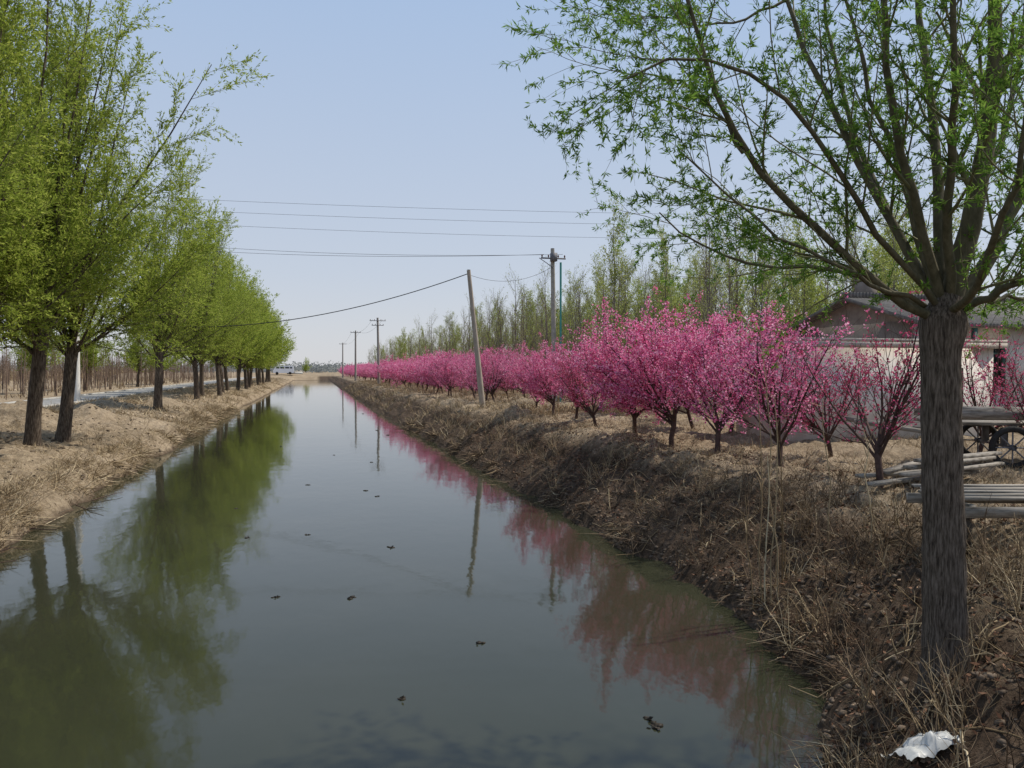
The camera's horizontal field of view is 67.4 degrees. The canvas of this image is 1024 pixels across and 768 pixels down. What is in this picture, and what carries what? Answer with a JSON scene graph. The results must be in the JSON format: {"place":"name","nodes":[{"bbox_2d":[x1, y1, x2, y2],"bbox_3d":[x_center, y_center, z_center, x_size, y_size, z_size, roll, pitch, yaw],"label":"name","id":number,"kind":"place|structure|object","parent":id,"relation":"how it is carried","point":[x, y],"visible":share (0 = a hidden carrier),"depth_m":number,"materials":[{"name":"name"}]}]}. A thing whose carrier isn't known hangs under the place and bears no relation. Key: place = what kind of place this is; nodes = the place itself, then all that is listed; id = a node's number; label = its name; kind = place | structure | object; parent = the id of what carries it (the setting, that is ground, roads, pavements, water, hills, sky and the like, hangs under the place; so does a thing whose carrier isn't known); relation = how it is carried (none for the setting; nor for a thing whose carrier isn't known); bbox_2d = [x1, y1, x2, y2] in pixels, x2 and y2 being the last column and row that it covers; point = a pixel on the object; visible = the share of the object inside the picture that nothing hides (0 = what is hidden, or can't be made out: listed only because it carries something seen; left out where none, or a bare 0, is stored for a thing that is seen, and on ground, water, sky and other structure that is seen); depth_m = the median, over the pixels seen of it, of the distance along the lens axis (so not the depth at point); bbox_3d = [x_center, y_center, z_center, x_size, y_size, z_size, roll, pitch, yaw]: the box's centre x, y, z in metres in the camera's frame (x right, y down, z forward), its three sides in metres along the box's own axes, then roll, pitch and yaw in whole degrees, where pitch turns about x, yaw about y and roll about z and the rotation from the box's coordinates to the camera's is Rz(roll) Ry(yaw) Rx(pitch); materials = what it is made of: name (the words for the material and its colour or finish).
{"place":"outdoors","nodes":[
{"label":"outdoors","id":0,"kind":"place"},
{"bbox_2d":[43,377,254,404],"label":"road","id":1,"kind":"structure","parent":0,"point":[58,400],"depth_m":64.41,"materials":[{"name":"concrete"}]},
{"bbox_2d":[0,380,825,767],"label":"canal water","id":2,"kind":"structure","parent":0,"point":[148,618],"depth_m":8.87,"materials":[{"name":"grey liquid"}]},
{"bbox_2d":[0,492,122,562],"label":"fallen twigs","id":3,"kind":"object","parent":2,"relation":"on","point":[53,529],"visible":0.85,"depth_m":14.34,"materials":[{"name":"brown plant"}]},
{"bbox_2d":[234,413,662,729],"bbox_3d":[-6.565,2.451,28.826,5.050,0.092,47.389,0,1,-14],"label":"floating debris","id":4,"kind":"object","parent":2,"relation":"on","point":[655,725],"visible":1,"depth_m":6.98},
{"bbox_2d":[0,370,1023,767],"bbox_3d":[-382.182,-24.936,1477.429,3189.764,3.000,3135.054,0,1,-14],"label":"ground","id":5,"kind":"structure","parent":0,"point":[10,412],"depth_m":13.32,"materials":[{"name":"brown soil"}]},
{"bbox_2d":[0,43,93,261],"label":"willow tree","id":6,"kind":"object","parent":5,"relation":"on","point":[10,213],"visible":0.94,"depth_m":15.81,"materials":[{"name":"green plant"}]},
{"bbox_2d":[74,333,80,400],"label":"utility pole","id":7,"kind":"object","parent":5,"relation":"on","point":[77,392],"visible":0.07,"depth_m":47.92,"materials":[{"name":"concrete"}]},
{"bbox_2d":[90,195,1023,343],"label":"power line","id":8,"kind":"object","parent":7,"relation":"attached to","point":[427,256],"visible":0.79,"depth_m":36.13,"materials":[{"name":"grey metal"}]},
{"bbox_2d":[0,365,168,380],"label":"dry reeds","id":9,"kind":"object","parent":5,"relation":"on","point":[61,377],"visible":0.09,"depth_m":169.09,"materials":[{"name":"plant"}]},
{"bbox_2d":[0,400,205,517],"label":"dry weeds","id":10,"kind":"object","parent":5,"relation":"on","point":[125,434],"visible":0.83,"depth_m":25.03,"materials":[{"name":"plant"}]},
{"bbox_2d":[0,0,211,351],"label":"willow tree","id":11,"kind":"object","parent":5,"relation":"on","point":[15,57],"visible":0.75,"depth_m":19.23,"materials":[{"name":"green plant"}]},
{"bbox_2d":[0,375,235,398],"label":"dry reeds","id":12,"kind":"object","parent":5,"relation":"on","point":[122,384],"visible":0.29,"depth_m":94.07,"materials":[{"name":"plant"}]},
{"bbox_2d":[0,332,236,399],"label":"sapling plantation","id":13,"kind":"object","parent":5,"relation":"on","point":[99,376],"visible":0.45,"depth_m":89.35,"materials":[{"name":"brown plant"}]},
{"bbox_2d":[0,400,244,553],"bbox_3d":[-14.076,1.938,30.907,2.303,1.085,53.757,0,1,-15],"label":"dry grass","id":14,"kind":"structure","parent":5,"relation":"on","point":[7,491],"depth_m":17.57,"materials":[{"name":"plant"}]},
{"bbox_2d":[1,0,243,442],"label":"willow tree","id":15,"kind":"object","parent":5,"relation":"on","point":[144,292],"visible":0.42,"depth_m":23.46,"materials":[{"name":"green plant"}]},
{"bbox_2d":[4,377,255,407],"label":"road kerb","id":16,"kind":"structure","parent":5,"relation":"on","point":[120,395],"depth_m":62.85,"materials":[{"name":"concrete"}]},
{"bbox_2d":[0,0,274,445],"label":"willow tree","id":17,"kind":"object","parent":5,"relation":"on","point":[39,339],"visible":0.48,"depth_m":21.34,"materials":[{"name":"green plant"}]},
{"bbox_2d":[3,201,295,399],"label":"distant willow row","id":18,"kind":"object","parent":5,"relation":"on","point":[260,347],"visible":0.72,"depth_m":69.33,"materials":[{"name":"green plant"}]},
{"bbox_2d":[42,377,288,429],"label":"dry grass","id":19,"kind":"structure","parent":5,"relation":"on","point":[237,393],"depth_m":50.24,"materials":[{"name":"plant"}]},
{"bbox_2d":[93,144,270,410],"bbox_3d":[-17.964,-5.469,39.287,9.302,14.161,8.998,0,1,4],"label":"willow tree","id":20,"kind":"object","parent":5,"relation":"on","point":[176,323],"visible":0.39,"depth_m":39.87,"materials":[{"name":"green plant"}]},
{"bbox_2d":[1,358,374,372],"bbox_3d":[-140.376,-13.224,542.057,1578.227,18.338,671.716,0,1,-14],"label":"distant treeline","id":21,"kind":"object","parent":5,"relation":"on","point":[318,368],"visible":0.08,"depth_m":502.83,"materials":[{"name":"grey plant"}]},
{"bbox_2d":[273,366,293,373],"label":"white minivan","id":22,"kind":"object","parent":5,"relation":"on","point":[284,369],"visible":0.97,"depth_m":224.46,"materials":[{"name":"paint"}]},
{"bbox_2d":[287,371,302,373],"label":"culvert parapet","id":23,"kind":"structure","parent":5,"relation":"on","point":[298,372],"depth_m":226.77,"materials":[{"name":"concrete"}]},
{"bbox_2d":[301,357,311,370],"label":"distant tree","id":24,"kind":"object","parent":5,"relation":"on","point":[305,367],"visible":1,"depth_m":299.54,"materials":[{"name":"green plant"}]},
{"bbox_2d":[339,343,342,377],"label":"utility pole","id":25,"kind":"object","parent":5,"relation":"on","point":[342,359],"visible":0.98,"depth_m":175.85,"materials":[{"name":"concrete"}]},
{"bbox_2d":[350,331,360,380],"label":"utility pole","id":26,"kind":"object","parent":5,"relation":"on","point":[355,378],"visible":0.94,"depth_m":121.87,"materials":[{"name":"concrete"}]},
{"bbox_2d":[370,318,383,383],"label":"utility pole","id":27,"kind":"object","parent":5,"relation":"on","point":[378,354],"visible":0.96,"depth_m":91.88,"materials":[{"name":"concrete"}]},
{"bbox_2d":[337,344,599,401],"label":"distant peach blossom row","id":28,"kind":"object","parent":5,"relation":"on","point":[441,371],"visible":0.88,"depth_m":47.04,"materials":[{"name":"pink plant"}]},
{"bbox_2d":[467,270,484,405],"bbox_3d":[-1.633,-1.877,35.802,0.972,6.840,0.291,-1,1,-29],"label":"leaning utility pole","id":29,"kind":"object","parent":5,"relation":"on","point":[477,359],"visible":0.88,"depth_m":35.72,"materials":[{"name":"grey concrete"}]},
{"bbox_2d":[0,400,1023,767],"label":"soil clods","id":30,"kind":"object","parent":5,"relation":"on","point":[904,680],"visible":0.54,"depth_m":8.57,"materials":[{"name":"brown soil"}]},
{"bbox_2d":[343,380,723,444],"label":"dry grass","id":31,"kind":"structure","parent":5,"relation":"on","point":[430,390],"depth_m":41.28,"materials":[{"name":"plant"}]},
{"bbox_2d":[499,333,584,415],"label":"blossoming peach tree","id":32,"kind":"object","parent":5,"relation":"on","point":[532,382],"visible":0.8,"depth_m":28.43,"materials":[{"name":"pink plant"}]},
{"bbox_2d":[507,350,578,408],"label":"blossoming peach tree","id":33,"kind":"object","parent":5,"relation":"on","point":[537,400],"visible":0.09,"depth_m":31.57,"materials":[{"name":"pink plant"}]},
{"bbox_2d":[539,248,565,401],"bbox_3d":[2.036,-2.777,38.946,1.409,8.206,0.440,0,1,-14],"label":"utility pole","id":34,"kind":"object","parent":5,"relation":"on","point":[553,258],"visible":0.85,"depth_m":38.91,"materials":[{"name":"concrete"}]},
{"bbox_2d":[408,393,750,509],"bbox_3d":[-0.479,1.405,26.660,3.377,1.803,28.567,0,1,-14],"label":"dry brush","id":35,"kind":"object","parent":5,"relation":"on","point":[552,447],"visible":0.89,"depth_m":18.37,"materials":[{"name":"plant"}]},
{"bbox_2d":[543,323,616,427],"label":"blossoming peach tree","id":36,"kind":"object","parent":5,"relation":"on","point":[586,405],"visible":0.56,"depth_m":23.13,"materials":[{"name":"pink plant"}]},
{"bbox_2d":[541,336,620,418],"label":"blossoming peach tree","id":37,"kind":"object","parent":5,"relation":"on","point":[566,393],"visible":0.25,"depth_m":24.82,"materials":[{"name":"pink plant"}]},
{"bbox_2d":[555,308,709,433],"bbox_3d":[2.975,-0.129,19.358,3.248,3.592,3.950,1,1,31],"label":"blossoming peach tree","id":38,"kind":"object","parent":5,"relation":"on","point":[634,415],"visible":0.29,"depth_m":19.12,"materials":[{"name":"pink plant"}]},
{"bbox_2d":[397,419,872,767],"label":"bank roots","id":39,"kind":"object","parent":5,"relation":"on","point":[474,453],"visible":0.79,"depth_m":8.29,"materials":[{"name":"brown plant"}]},
{"bbox_2d":[628,277,671,348],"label":"willow","id":40,"kind":"object","parent":5,"relation":"on","point":[643,303],"visible":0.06,"depth_m":62.39,"materials":[{"name":"green plant"}]},
{"bbox_2d":[568,284,752,447],"bbox_3d":[3.680,-0.356,18.630,3.905,4.282,4.668,1,1,37],"label":"blossoming peach tree","id":41,"kind":"object","parent":5,"relation":"on","point":[645,397],"visible":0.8,"depth_m":17.71,"materials":[{"name":"pink plant"}]},
{"bbox_2d":[638,274,682,320],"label":"willow","id":42,"kind":"object","parent":5,"relation":"on","point":[669,299],"visible":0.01,"depth_m":72.58,"materials":[{"name":"green plant"}]},
{"bbox_2d":[599,315,724,428],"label":"blossoming peach tree","id":43,"kind":"object","parent":5,"relation":"on","point":[687,412],"visible":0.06,"depth_m":22.74,"materials":[{"name":"pink plant"}]},
{"bbox_2d":[619,321,716,416],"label":"blossoming peach tree","id":44,"kind":"object","parent":5,"relation":"on","point":[656,369],"depth_m":25.55,"materials":[{"name":"pink plant"}]},
{"bbox_2d":[366,186,983,404],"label":"young poplar grove","id":45,"kind":"object","parent":5,"relation":"on","point":[532,337],"visible":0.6,"depth_m":43.29,"materials":[{"name":"green plant"}]},
{"bbox_2d":[666,259,738,384],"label":"willow","id":46,"kind":"object","parent":5,"relation":"on","point":[684,286],"visible":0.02,"depth_m":56.45,"materials":[{"name":"green plant"}]},
{"bbox_2d":[643,300,798,453],"bbox_3d":[4.425,0.031,16.658,3.431,3.496,3.102,1,1,26],"label":"blossoming peach tree","id":47,"kind":"object","parent":5,"relation":"on","point":[703,363],"visible":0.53,"depth_m":16.27,"materials":[{"name":"pink plant"}]},
{"bbox_2d":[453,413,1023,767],"bbox_3d":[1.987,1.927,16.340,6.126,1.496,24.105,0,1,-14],"label":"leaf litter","id":48,"kind":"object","parent":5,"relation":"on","point":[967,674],"visible":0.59,"depth_m":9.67,"materials":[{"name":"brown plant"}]},
{"bbox_2d":[693,323,801,433],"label":"blossoming peach tree","id":49,"kind":"object","parent":5,"relation":"on","point":[729,431],"visible":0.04,"depth_m":20.08,"materials":[{"name":"pink plant"}]},
{"bbox_2d":[496,404,1023,584],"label":"dry grass","id":50,"kind":"structure","parent":5,"relation":"on","point":[849,461],"depth_m":14.82,"materials":[{"name":"plant"}]},
{"bbox_2d":[497,0,1023,693],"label":"willow tree","id":51,"kind":"object","parent":5,"relation":"on","point":[947,276],"visible":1,"depth_m":5.47,"materials":[{"name":"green plant"}]},
{"bbox_2d":[668,290,875,466],"bbox_3d":[4.559,0.109,13.863,3.214,3.293,3.705,0,1,7],"label":"blossoming peach tree","id":52,"kind":"object","parent":5,"relation":"on","point":[762,396],"visible":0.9,"depth_m":13.29,"materials":[{"name":"pink plant"}]},
{"bbox_2d":[740,281,805,335],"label":"willow","id":53,"kind":"object","parent":5,"relation":"on","point":[774,297],"visible":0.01,"depth_m":56.78,"materials":[{"name":"green plant"}]},
{"bbox_2d":[546,444,1023,767],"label":"fallen canes","id":54,"kind":"object","parent":5,"relation":"on","point":[968,728],"visible":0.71,"depth_m":6.82,"materials":[{"name":"plant"}]},
{"bbox_2d":[758,229,831,324],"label":"willow","id":55,"kind":"object","parent":5,"relation":"on","point":[813,283],"visible":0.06,"depth_m":46.70,"materials":[{"name":"green plant"}]},
{"bbox_2d":[727,333,874,607],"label":"dry reeds","id":56,"kind":"object","parent":5,"relation":"on","point":[782,515],"visible":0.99,"depth_m":9.05,"materials":[{"name":"plant"}]},
{"bbox_2d":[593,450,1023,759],"bbox_3d":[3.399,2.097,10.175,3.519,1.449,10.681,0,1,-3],"label":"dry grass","id":57,"kind":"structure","parent":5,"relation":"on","point":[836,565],"depth_m":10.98,"materials":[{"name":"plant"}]},
{"bbox_2d":[733,312,887,457],"bbox_3d":[6.121,0.175,15.383,3.136,3.134,2.539,0,1,0],"label":"blossoming peach tree","id":58,"kind":"object","parent":5,"relation":"on","point":[809,422],"visible":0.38,"depth_m":15.48,"materials":[{"name":"pink plant"}]},
{"bbox_2d":[799,271,832,317],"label":"willow","id":59,"kind":"object","parent":5,"relation":"on","point":[819,288],"visible":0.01,"depth_m":51.16,"materials":[{"name":"green plant"}]},
{"bbox_2d":[634,439,1023,767],"bbox_3d":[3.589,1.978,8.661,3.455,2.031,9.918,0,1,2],"label":"dry brush","id":60,"kind":"object","parent":5,"relation":"on","point":[831,635],"visible":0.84,"depth_m":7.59,"materials":[{"name":"brown plant"}]},
{"bbox_2d":[806,226,904,314],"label":"willow","id":61,"kind":"object","parent":5,"relation":"on","point":[869,243],"visible":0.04,"depth_m":44.05,"materials":[{"name":"green plant"}]},
{"bbox_2d":[728,337,1007,441],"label":"whitewashed outbuilding","id":62,"kind":"structure","parent":5,"relation":"on","point":[987,353],"depth_m":18.81,"materials":[{"name":"white paint"}]},
{"bbox_2d":[757,271,988,487],"bbox_3d":[5.769,-0.064,11.940,2.940,3.677,3.016,1,1,45],"label":"blossoming peach tree","id":63,"kind":"object","parent":5,"relation":"on","point":[883,439],"visible":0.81,"depth_m":11.72,"materials":[{"name":"pink plant"}]},
{"bbox_2d":[777,275,1023,406],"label":"farmhouse","id":64,"kind":"object","parent":5,"relation":"on","point":[859,297],"visible":0.16,"depth_m":24.68,"materials":[{"name":"grey brick"}]},
{"bbox_2d":[978,339,1005,387],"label":"window frames","id":65,"kind":"structure","parent":64,"relation":"in","point":[1002,359],"depth_m":23.83,"materials":[{"name":"brown wood"}]},
{"bbox_2d":[993,349,1000,384],"bbox_3d":[16.987,-0.001,24.384,8.950,2.650,0.020,0,1,-14],"label":"window glass","id":66,"kind":"structure","parent":64,"relation":"in","point":[994,355],"depth_m":23.86,"materials":[{"name":"grey glass"}]},
{"bbox_2d":[840,198,988,295],"bbox_3d":[19.251,-3.833,37.233,6.567,10.028,5.142,0,1,-15],"label":"willow","id":67,"kind":"object","parent":5,"relation":"on","point":[900,254],"visible":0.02,"depth_m":36.95,"materials":[{"name":"green plant"}]},
{"bbox_2d":[881,730,960,760],"bbox_3d":[2.538,2.239,4.749,0.400,0.244,0.260,0,1,-14],"label":"plastic sack","id":68,"kind":"object","parent":5,"relation":"on","point":[934,742],"visible":0.91,"depth_m":4.66,"materials":[{"name":"white plastic"}]},
{"bbox_2d":[855,451,1004,486],"bbox_3d":[6.384,1.272,11.782,2.996,0.350,1.249,-1,1,-41],"label":"plank pile","id":69,"kind":"object","parent":5,"relation":"on","point":[912,474],"visible":0.7,"depth_m":11.68,"materials":[{"name":"grey wood"}]},
{"bbox_2d":[844,406,1023,468],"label":"wooden handcart","id":70,"kind":"object","parent":5,"relation":"on","point":[987,418],"visible":0.73,"depth_m":13.28,"materials":[{"name":"grey wood"}]},
{"bbox_2d":[906,484,1023,555],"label":"wooden pallet bench","id":71,"kind":"object","parent":5,"relation":"on","point":[1001,493],"visible":0.45,"depth_m":7.96,"materials":[{"name":"grey wood"}]},
{"bbox_2d":[962,314,1023,451],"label":"blossoming peach tree","id":72,"kind":"object","parent":5,"relation":"on","point":[974,400],"visible":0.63,"depth_m":15.03,"materials":[{"name":"pink plant"}]},
{"bbox_2d":[983,334,1023,434],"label":"blossoming peach tree","id":73,"kind":"object","parent":5,"relation":"on","point":[1014,388],"visible":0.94,"depth_m":13.05,"materials":[{"name":"pink plant"}]},
{"bbox_2d":[0,0,1023,368],"label":"sky","id":74,"kind":"structure","parent":0,"point":[390,105],"materials":[{"name":"blue"}]}
]}

